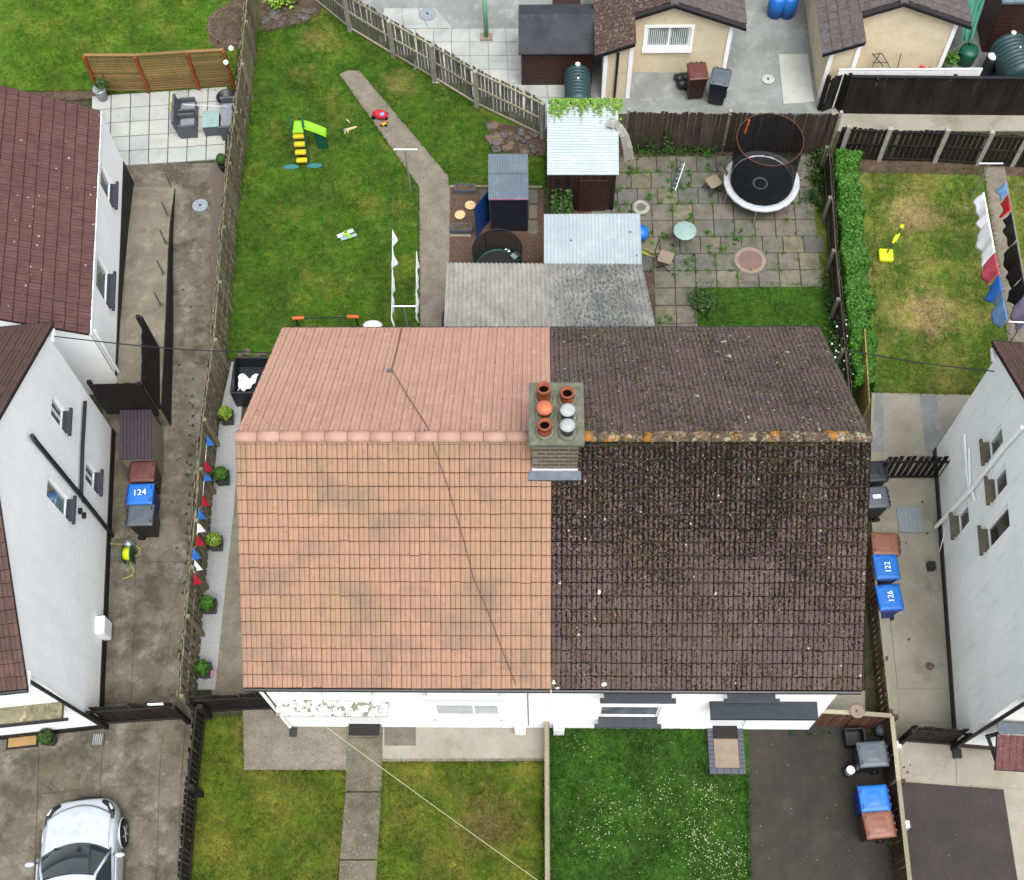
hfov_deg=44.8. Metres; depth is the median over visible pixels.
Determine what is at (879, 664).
timber fence
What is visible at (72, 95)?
soil strip
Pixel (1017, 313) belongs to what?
hanging laundry
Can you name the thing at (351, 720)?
door
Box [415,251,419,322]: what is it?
hanging laundry
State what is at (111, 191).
window
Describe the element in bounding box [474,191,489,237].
door
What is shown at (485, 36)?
green pole
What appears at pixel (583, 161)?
garden shed
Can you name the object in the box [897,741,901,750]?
marker block
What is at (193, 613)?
timber fence
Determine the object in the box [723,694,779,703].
window
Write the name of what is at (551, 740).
weeds
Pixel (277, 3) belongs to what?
shrub
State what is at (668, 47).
window
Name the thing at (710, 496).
semi detached house
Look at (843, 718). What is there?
timber fence
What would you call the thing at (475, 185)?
timber edging
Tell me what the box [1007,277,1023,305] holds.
hanging laundry
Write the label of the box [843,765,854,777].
paint tub
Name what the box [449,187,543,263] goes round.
bark chip bed
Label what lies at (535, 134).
rock
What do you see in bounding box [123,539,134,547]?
garden tap cover
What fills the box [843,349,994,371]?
overhead cable
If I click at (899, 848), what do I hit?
timber fence
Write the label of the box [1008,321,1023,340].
clothes pole
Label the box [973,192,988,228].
hanging laundry
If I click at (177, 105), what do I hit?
rattan chair
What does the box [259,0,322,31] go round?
rockery bed
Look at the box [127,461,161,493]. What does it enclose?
wheelie bin
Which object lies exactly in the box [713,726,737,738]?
doormat
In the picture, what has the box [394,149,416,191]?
clothes pole
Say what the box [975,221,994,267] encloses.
hanging laundry
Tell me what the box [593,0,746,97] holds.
garage
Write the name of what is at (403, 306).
clothes pole
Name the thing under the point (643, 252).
hose pile
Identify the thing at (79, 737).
driveway
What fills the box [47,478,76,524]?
window
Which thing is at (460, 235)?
timber edging
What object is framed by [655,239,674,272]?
garden chair
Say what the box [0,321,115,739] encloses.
semi detached house
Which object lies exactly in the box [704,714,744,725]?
door
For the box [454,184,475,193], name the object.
planter box
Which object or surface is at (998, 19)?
garden shed
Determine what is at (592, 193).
door
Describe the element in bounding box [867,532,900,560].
wheelie bin
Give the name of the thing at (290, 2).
shrub
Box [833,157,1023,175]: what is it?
soil strip
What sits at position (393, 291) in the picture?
hanging laundry
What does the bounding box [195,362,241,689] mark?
gravel strip
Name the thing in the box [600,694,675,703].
window
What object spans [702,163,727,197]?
garden chair
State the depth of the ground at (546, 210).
38.23 m
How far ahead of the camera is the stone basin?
37.27 m
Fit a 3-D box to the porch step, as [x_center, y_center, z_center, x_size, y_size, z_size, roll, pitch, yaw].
[5.184,7.545,30.119,0.863,0.145,1.087,0,64,1]
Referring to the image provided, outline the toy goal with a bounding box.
[292,315,358,326]
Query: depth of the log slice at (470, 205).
37.46 m
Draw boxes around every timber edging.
[450,185,487,186]
[450,234,470,236]
[529,185,542,187]
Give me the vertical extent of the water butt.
0.630 m
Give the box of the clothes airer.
[872,53,901,67]
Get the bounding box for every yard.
[324,0,997,130]
[382,8,564,111]
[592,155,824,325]
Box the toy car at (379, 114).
[371,109,387,119]
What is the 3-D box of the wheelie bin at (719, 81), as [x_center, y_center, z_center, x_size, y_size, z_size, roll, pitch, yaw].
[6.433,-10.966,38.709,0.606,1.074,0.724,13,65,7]
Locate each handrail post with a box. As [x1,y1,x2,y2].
[154,292,162,306]
[156,260,165,275]
[159,229,167,244]
[161,201,169,216]
[164,172,172,187]
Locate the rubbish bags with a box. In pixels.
[674,72,686,88]
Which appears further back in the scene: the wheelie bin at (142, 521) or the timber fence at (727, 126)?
the timber fence at (727, 126)
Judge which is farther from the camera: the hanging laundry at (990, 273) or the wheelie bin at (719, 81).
the wheelie bin at (719, 81)
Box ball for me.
[640,225,648,241]
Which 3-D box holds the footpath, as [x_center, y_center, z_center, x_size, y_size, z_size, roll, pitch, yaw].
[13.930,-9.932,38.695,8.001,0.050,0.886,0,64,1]
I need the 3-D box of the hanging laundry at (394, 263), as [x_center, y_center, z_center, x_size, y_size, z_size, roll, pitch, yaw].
[-3.301,-5.215,34.895,0.191,0.617,1.334,0,64,1]
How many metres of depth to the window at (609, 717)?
29.56 m
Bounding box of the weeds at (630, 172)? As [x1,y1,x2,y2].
[613,147,818,325]
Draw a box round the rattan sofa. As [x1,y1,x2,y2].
[218,96,243,140]
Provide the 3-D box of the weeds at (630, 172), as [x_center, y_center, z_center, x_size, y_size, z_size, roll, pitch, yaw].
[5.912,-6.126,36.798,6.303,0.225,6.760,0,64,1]
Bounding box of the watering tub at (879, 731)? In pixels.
[874,724,883,736]
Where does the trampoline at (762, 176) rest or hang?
on the paved yard at (792, 245)
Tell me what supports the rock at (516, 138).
on the rockery bed at (539, 143)
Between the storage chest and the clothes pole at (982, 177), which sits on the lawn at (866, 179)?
the clothes pole at (982, 177)
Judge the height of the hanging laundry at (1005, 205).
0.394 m
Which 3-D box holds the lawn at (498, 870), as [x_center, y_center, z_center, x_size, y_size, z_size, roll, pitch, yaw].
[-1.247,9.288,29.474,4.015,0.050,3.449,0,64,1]
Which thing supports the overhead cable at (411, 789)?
attached to the semi detached house at (394, 518)
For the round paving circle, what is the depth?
36.41 m
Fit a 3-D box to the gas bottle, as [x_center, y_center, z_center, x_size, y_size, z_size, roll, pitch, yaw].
[14.963,-11.744,39.026,0.360,0.950,0.355,0,64,1]
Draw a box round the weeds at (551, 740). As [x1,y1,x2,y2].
[175,184,927,879]
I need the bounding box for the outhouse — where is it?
[441,262,654,329]
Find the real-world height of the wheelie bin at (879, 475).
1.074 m
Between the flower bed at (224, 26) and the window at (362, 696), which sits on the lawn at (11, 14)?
the flower bed at (224, 26)
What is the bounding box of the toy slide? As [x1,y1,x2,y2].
[283,116,327,168]
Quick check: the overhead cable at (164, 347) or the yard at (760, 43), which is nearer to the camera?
the overhead cable at (164, 347)
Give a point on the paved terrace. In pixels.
(134, 133)
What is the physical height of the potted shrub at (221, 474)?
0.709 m
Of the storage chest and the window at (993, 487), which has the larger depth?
the storage chest
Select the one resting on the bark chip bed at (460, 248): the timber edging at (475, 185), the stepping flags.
the stepping flags
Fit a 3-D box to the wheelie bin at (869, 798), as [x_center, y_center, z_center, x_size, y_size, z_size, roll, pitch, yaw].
[8.351,8.458,29.048,0.724,1.074,0.606,-4,64,-1]
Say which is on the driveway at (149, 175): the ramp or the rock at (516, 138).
the ramp
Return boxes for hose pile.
[642,248,658,256]
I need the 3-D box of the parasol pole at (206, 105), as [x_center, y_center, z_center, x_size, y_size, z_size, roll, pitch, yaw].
[-9.476,-10.343,38.468,1.248,0.619,0.024,-19,65,-8]
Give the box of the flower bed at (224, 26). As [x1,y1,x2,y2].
[206,0,244,49]
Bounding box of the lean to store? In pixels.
[544,213,641,263]
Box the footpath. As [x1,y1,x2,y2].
[832,110,1023,131]
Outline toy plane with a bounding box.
[337,229,356,240]
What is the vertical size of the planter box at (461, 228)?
0.200 m
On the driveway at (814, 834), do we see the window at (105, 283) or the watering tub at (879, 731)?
the watering tub at (879, 731)
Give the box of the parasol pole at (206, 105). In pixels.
[184,104,226,106]
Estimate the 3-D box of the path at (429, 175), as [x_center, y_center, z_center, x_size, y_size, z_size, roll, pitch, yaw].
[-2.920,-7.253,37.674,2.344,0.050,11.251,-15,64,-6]
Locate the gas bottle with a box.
[980,52,995,75]
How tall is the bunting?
0.786 m
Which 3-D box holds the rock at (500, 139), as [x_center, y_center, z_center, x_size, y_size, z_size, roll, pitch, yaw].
[-0.386,-9.277,38.576,0.338,0.203,0.301,0,64,1]
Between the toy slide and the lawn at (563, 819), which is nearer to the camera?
the lawn at (563, 819)
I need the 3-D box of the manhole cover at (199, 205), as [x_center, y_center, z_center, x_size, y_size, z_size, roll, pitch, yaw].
[-9.454,-7.117,37.699,0.480,0.034,0.480,0,64,1]
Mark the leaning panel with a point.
(864, 392)
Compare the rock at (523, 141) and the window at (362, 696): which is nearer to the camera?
the window at (362, 696)
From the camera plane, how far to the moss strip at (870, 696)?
30.95 m
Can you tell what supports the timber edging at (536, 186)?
on the lawn at (391, 193)
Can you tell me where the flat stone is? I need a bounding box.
[926,663,934,669]
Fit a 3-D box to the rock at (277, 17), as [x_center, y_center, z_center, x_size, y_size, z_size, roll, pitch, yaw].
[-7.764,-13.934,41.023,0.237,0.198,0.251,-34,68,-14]
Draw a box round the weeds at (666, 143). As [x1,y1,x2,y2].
[620,130,724,160]
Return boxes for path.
[211,483,267,700]
[243,710,544,879]
[339,70,449,326]
[959,747,1023,879]
[984,167,1023,341]
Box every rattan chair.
[170,92,198,121]
[171,109,197,138]
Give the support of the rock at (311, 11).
on the rockery bed at (298, 7)
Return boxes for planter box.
[451,223,472,233]
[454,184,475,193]
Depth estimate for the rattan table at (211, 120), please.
38.64 m
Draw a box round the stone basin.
[632,200,649,215]
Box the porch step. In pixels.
[707,728,745,774]
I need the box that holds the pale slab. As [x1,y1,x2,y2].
[778,54,813,104]
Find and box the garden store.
[120,409,163,475]
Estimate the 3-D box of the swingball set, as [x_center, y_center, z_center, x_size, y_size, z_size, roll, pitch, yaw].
[11.007,-5.753,36.197,0.486,0.766,1.020,17,65,9]
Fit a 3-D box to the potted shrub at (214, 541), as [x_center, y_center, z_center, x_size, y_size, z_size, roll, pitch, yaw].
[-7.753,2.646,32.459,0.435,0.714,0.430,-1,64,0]
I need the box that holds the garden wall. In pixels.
[832,68,982,106]
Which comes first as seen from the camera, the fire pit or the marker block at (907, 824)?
the marker block at (907, 824)
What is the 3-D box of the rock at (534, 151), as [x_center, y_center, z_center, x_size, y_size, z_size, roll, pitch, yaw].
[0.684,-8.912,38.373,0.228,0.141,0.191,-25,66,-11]
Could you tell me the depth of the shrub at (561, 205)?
36.41 m
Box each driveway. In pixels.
[0,716,192,879]
[103,163,215,722]
[749,716,903,879]
[902,782,1017,879]
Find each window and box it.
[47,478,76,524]
[51,397,72,435]
[85,462,103,496]
[96,256,115,310]
[100,166,118,209]
[319,692,374,700]
[423,693,501,700]
[433,706,503,724]
[594,707,660,728]
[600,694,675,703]
[642,28,691,52]
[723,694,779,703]
[949,504,968,539]
[977,506,1009,555]
[979,426,1002,465]
[984,467,1006,505]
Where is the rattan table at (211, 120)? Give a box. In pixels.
[202,110,220,136]
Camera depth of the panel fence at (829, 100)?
38.23 m
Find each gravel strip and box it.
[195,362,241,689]
[208,163,228,358]
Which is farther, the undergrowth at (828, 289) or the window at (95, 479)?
the undergrowth at (828, 289)
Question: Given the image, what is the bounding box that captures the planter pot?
[92,75,113,101]
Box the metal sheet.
[607,117,633,161]
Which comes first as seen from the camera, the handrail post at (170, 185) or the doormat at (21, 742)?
the doormat at (21, 742)
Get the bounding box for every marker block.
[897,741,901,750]
[905,820,909,829]
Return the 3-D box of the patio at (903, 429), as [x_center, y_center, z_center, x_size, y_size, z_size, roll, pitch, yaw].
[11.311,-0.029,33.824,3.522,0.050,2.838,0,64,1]
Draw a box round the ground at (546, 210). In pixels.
[66,50,1023,879]
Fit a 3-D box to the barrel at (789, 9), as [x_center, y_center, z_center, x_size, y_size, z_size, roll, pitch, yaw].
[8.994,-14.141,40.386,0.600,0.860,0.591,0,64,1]
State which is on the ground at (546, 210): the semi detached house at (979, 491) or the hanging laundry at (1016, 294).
the semi detached house at (979, 491)
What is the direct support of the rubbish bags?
on the yard at (760, 43)
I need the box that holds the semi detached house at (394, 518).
[234,326,551,736]
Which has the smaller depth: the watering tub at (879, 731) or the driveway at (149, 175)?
the watering tub at (879, 731)
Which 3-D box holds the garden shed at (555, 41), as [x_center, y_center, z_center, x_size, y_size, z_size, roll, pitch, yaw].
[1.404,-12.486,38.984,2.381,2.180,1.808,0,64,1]
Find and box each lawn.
[0,0,237,92]
[187,716,346,879]
[225,0,544,358]
[375,761,543,879]
[549,728,749,879]
[694,280,836,357]
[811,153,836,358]
[859,173,1023,394]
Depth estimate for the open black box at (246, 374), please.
34.46 m
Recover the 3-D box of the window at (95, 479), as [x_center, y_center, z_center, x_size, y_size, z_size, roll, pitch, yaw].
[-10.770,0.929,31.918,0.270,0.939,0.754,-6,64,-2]
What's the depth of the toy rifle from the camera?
38.86 m
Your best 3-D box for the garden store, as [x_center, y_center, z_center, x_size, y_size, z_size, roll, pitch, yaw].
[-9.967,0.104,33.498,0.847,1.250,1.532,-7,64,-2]
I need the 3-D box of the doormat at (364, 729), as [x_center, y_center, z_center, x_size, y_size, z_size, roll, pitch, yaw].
[-3.616,7.020,30.467,0.760,0.025,0.440,0,64,1]
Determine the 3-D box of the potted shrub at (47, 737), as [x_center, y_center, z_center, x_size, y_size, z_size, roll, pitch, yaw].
[-11.296,7.246,30.256,0.424,0.708,0.439,-1,64,1]
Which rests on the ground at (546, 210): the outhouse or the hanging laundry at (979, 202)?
the outhouse
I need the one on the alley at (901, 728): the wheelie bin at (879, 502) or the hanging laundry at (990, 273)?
the wheelie bin at (879, 502)
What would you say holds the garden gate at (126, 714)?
on the driveway at (79, 737)
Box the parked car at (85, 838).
[24,796,128,879]
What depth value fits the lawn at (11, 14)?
40.86 m
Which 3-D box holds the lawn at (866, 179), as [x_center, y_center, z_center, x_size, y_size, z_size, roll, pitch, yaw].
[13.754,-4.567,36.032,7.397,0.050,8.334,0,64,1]
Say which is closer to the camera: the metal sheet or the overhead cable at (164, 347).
the overhead cable at (164, 347)
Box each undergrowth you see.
[800,147,827,215]
[815,263,855,401]
[868,620,886,706]
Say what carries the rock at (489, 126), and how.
on the rockery bed at (539, 143)
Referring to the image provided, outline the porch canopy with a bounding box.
[985,722,1023,771]
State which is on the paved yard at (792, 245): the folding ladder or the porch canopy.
the folding ladder
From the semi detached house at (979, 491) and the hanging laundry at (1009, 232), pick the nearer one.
the semi detached house at (979, 491)
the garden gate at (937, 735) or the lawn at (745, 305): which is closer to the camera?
the garden gate at (937, 735)
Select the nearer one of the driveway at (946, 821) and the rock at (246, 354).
the driveway at (946, 821)
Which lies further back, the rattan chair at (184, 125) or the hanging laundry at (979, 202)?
the rattan chair at (184, 125)
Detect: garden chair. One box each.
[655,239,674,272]
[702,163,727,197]
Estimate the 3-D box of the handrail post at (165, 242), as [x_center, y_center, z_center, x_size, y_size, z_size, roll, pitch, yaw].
[-10.203,-5.952,36.329,0.140,0.660,0.140,0,64,1]
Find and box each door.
[345,717,386,723]
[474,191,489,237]
[579,180,607,210]
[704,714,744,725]
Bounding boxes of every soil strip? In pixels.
[30,91,95,100]
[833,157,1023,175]
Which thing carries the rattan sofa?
on the paved terrace
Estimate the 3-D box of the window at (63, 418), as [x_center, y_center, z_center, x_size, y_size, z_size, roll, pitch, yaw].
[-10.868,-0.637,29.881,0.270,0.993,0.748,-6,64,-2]
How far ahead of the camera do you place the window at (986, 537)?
28.67 m
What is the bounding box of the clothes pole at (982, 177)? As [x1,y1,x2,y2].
[971,163,1002,198]
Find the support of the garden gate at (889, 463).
on the patio at (903, 429)
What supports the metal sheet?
on the garden shed at (583, 161)
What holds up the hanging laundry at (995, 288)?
hanging from the washing line
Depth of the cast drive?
31.33 m
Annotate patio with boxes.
[870,393,970,485]
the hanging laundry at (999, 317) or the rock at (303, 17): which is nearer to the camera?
the hanging laundry at (999, 317)
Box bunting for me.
[192,435,214,584]
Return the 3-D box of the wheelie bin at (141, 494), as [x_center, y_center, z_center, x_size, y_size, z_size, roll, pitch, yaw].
[-9.676,1.622,32.793,0.724,1.090,0.606,-2,64,0]
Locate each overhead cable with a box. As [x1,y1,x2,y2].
[54,336,271,353]
[279,692,536,879]
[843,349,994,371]
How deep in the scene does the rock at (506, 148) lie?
38.38 m
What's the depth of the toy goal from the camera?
35.29 m
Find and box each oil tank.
[564,62,590,104]
[989,30,1023,84]
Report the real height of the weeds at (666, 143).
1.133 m
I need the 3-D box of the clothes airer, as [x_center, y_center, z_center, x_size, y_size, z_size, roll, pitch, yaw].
[11.699,-11.885,39.013,0.967,0.693,0.026,0,64,1]
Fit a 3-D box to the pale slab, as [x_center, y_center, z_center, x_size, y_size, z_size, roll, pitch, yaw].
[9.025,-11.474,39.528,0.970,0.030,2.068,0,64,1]
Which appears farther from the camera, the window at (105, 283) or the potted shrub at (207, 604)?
the window at (105, 283)
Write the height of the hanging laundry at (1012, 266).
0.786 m
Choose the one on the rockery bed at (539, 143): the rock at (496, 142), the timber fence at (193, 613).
the rock at (496, 142)
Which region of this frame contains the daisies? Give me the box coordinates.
[553,738,746,879]
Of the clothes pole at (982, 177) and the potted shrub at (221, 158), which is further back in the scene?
the potted shrub at (221, 158)
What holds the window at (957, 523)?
in the semi detached house at (979, 491)
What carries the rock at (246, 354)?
on the lawn at (391, 193)
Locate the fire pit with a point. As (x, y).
(226, 92)
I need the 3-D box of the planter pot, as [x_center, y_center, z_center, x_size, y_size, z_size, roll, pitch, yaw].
[-12.948,-11.088,39.355,0.580,0.798,0.603,32,69,16]
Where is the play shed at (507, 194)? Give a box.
[474,154,528,237]
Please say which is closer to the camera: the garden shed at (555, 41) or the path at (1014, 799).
the path at (1014, 799)
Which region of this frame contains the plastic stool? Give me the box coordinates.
[363,320,381,326]
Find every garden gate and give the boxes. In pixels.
[85,702,190,729]
[185,692,276,715]
[884,455,949,477]
[898,725,972,750]
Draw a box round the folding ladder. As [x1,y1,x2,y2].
[672,161,684,190]
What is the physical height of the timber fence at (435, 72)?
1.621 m
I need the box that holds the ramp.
[117,187,175,425]
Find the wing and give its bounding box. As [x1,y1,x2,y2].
[0,85,133,394]
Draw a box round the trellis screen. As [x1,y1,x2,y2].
[82,48,235,93]
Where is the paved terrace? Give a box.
[92,87,226,165]
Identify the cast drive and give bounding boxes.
[0,168,210,879]
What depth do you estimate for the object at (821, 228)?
36.89 m
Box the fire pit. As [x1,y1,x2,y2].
[216,89,234,102]
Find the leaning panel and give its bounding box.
[856,326,869,417]
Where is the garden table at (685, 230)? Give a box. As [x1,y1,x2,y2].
[673,221,696,251]
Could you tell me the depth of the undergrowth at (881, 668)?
30.98 m
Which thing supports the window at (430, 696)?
in the semi detached house at (394, 518)
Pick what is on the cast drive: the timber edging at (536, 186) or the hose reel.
the hose reel
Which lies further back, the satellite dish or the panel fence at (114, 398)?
the panel fence at (114, 398)
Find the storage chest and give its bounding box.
[552,0,579,3]
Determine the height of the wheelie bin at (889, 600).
1.084 m
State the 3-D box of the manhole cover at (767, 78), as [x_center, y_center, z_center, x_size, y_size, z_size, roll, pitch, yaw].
[8.134,-11.461,39.492,0.400,0.034,0.400,0,64,1]
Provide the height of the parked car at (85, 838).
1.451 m
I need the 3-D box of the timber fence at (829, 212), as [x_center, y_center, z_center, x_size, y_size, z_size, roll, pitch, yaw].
[9.182,-4.388,35.405,0.255,1.121,9.234,2,64,2]
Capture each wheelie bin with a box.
[125,483,159,514]
[125,504,159,539]
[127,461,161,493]
[684,61,708,98]
[708,67,731,104]
[852,740,889,774]
[853,784,891,815]
[857,810,896,842]
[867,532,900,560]
[867,554,900,587]
[868,486,890,521]
[870,460,888,486]
[870,584,904,621]
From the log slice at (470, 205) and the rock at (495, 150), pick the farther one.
the rock at (495, 150)
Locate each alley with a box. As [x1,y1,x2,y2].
[826,691,864,715]
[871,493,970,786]
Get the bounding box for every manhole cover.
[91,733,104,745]
[192,199,207,211]
[419,7,435,19]
[762,74,773,83]
[896,507,924,532]
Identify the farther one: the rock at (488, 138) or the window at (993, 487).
the rock at (488, 138)
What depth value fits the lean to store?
34.26 m
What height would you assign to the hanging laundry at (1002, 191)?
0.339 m
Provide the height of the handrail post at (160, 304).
0.660 m
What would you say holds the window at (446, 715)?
in the semi detached house at (394, 518)
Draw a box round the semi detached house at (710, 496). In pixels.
[528,326,872,734]
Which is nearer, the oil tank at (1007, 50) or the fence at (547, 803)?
the fence at (547, 803)
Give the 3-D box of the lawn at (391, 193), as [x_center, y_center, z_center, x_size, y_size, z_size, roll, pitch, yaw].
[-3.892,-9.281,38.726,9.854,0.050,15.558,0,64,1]
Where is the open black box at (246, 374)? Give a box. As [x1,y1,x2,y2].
[230,357,268,406]
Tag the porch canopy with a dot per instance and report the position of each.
(1008, 753)
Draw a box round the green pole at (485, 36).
[480,0,492,40]
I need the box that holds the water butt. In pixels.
[957,43,978,67]
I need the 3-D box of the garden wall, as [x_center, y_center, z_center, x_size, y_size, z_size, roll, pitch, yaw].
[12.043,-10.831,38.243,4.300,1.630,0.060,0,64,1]
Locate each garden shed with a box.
[518,4,595,84]
[547,104,618,210]
[977,0,1023,51]
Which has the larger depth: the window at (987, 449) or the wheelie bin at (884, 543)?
the wheelie bin at (884, 543)
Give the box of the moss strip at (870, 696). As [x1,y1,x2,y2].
[865,581,886,711]
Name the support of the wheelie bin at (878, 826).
on the driveway at (814, 834)
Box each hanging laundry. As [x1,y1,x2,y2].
[391,229,397,271]
[391,272,394,326]
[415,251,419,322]
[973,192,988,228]
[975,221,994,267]
[981,253,998,285]
[984,274,1001,302]
[991,292,1007,328]
[996,181,1007,199]
[999,195,1010,217]
[1003,212,1015,246]
[1003,242,1022,287]
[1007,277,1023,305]
[1010,296,1023,332]
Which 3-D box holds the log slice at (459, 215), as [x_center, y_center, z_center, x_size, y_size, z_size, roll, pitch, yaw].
[-1.559,-6.752,37.353,0.337,0.080,0.360,30,68,15]
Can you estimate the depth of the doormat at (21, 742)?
30.52 m
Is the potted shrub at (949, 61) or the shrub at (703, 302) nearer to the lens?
the shrub at (703, 302)
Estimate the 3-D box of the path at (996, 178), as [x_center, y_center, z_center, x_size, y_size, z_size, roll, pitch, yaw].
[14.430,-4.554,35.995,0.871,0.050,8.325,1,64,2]
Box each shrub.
[36,728,57,745]
[193,659,216,678]
[199,594,217,613]
[205,531,223,550]
[213,465,229,485]
[216,153,226,172]
[217,405,233,425]
[262,0,288,9]
[285,0,296,8]
[550,183,573,213]
[687,282,718,321]
[823,304,857,398]
[943,48,961,67]
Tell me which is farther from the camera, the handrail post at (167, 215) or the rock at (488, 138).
the rock at (488, 138)
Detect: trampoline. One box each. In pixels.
[471,229,523,263]
[723,113,803,224]
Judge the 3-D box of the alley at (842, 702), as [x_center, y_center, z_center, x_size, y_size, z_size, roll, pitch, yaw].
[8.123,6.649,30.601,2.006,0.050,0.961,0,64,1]
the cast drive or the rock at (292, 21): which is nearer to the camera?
the cast drive
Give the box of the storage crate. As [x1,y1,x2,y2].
[842,728,865,747]
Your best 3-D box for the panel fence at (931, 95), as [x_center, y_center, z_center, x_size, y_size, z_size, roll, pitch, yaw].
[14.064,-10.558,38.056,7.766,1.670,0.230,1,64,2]
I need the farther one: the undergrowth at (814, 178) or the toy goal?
the undergrowth at (814, 178)
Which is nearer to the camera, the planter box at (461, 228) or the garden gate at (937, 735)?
the garden gate at (937, 735)
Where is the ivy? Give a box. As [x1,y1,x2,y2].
[548,97,623,122]
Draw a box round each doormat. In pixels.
[6,735,38,749]
[348,724,379,735]
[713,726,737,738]
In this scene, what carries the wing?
on the ground at (546, 210)
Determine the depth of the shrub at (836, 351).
34.51 m
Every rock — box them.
[242,348,249,355]
[261,19,268,24]
[273,14,280,20]
[276,21,283,27]
[289,19,295,24]
[301,13,307,21]
[307,9,314,14]
[485,134,492,141]
[486,123,493,130]
[491,121,499,130]
[491,144,501,153]
[492,140,501,145]
[495,137,504,144]
[500,131,508,139]
[502,144,511,151]
[514,136,520,141]
[519,138,527,143]
[519,148,528,153]
[530,148,537,153]
[532,131,539,137]
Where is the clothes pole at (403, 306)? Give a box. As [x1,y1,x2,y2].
[392,305,415,326]
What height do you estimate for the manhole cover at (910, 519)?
0.037 m
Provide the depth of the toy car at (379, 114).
38.87 m
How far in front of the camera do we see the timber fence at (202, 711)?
29.36 m
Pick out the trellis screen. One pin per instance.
(86, 57)
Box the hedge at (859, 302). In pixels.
[829,146,879,397]
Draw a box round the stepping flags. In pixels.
[480,190,536,233]
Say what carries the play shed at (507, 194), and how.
on the bark chip bed at (460, 248)
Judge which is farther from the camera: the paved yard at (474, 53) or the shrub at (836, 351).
the paved yard at (474, 53)
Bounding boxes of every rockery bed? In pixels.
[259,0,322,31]
[486,120,544,155]
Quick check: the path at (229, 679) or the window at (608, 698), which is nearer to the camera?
the window at (608, 698)
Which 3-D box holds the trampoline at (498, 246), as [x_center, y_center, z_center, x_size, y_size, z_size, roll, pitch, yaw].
[-0.410,-5.042,35.827,1.581,1.289,1.623,0,64,1]
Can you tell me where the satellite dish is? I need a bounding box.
[849,703,864,717]
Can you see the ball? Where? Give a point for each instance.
(644, 232)
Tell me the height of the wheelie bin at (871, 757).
1.074 m
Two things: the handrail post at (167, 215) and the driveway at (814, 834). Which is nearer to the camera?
the driveway at (814, 834)
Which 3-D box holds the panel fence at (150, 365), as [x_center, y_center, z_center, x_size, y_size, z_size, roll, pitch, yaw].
[-9.735,-2.033,33.284,0.191,1.922,2.159,-8,64,-3]
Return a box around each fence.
[86,377,161,413]
[136,314,159,415]
[176,0,260,711]
[176,704,212,879]
[315,0,544,139]
[544,721,549,879]
[625,108,842,152]
[813,709,892,728]
[817,74,855,111]
[818,145,851,392]
[833,124,1023,166]
[838,73,1023,114]
[866,556,893,723]
[880,714,911,879]
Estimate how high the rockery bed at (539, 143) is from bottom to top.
0.050 m
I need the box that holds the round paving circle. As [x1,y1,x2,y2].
[731,245,768,275]
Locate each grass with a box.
[1011,174,1023,239]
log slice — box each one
[454,210,465,220]
[464,201,475,210]
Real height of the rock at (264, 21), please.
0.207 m
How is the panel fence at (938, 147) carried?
on the ground at (546, 210)
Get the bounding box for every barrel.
[767,0,784,19]
[781,0,798,19]
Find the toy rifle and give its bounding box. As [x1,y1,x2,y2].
[343,126,356,133]
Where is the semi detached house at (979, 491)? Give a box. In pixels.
[926,340,1023,758]
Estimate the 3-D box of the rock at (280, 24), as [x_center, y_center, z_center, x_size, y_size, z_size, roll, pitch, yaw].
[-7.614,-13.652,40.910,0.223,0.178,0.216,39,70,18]
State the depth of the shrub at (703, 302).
35.54 m
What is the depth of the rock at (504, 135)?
38.61 m
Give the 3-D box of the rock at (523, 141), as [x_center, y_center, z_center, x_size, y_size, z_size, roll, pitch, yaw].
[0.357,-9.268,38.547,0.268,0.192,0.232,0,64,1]
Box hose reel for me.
[110,543,140,578]
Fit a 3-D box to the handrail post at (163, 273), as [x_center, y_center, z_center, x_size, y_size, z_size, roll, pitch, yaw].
[-10.092,-4.958,35.668,0.140,0.660,0.140,0,64,1]
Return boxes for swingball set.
[878,224,904,262]
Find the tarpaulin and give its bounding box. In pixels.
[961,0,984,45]
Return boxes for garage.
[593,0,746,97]
[805,0,971,96]
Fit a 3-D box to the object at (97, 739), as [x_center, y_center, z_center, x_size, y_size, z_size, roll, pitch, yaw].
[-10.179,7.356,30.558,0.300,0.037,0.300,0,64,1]

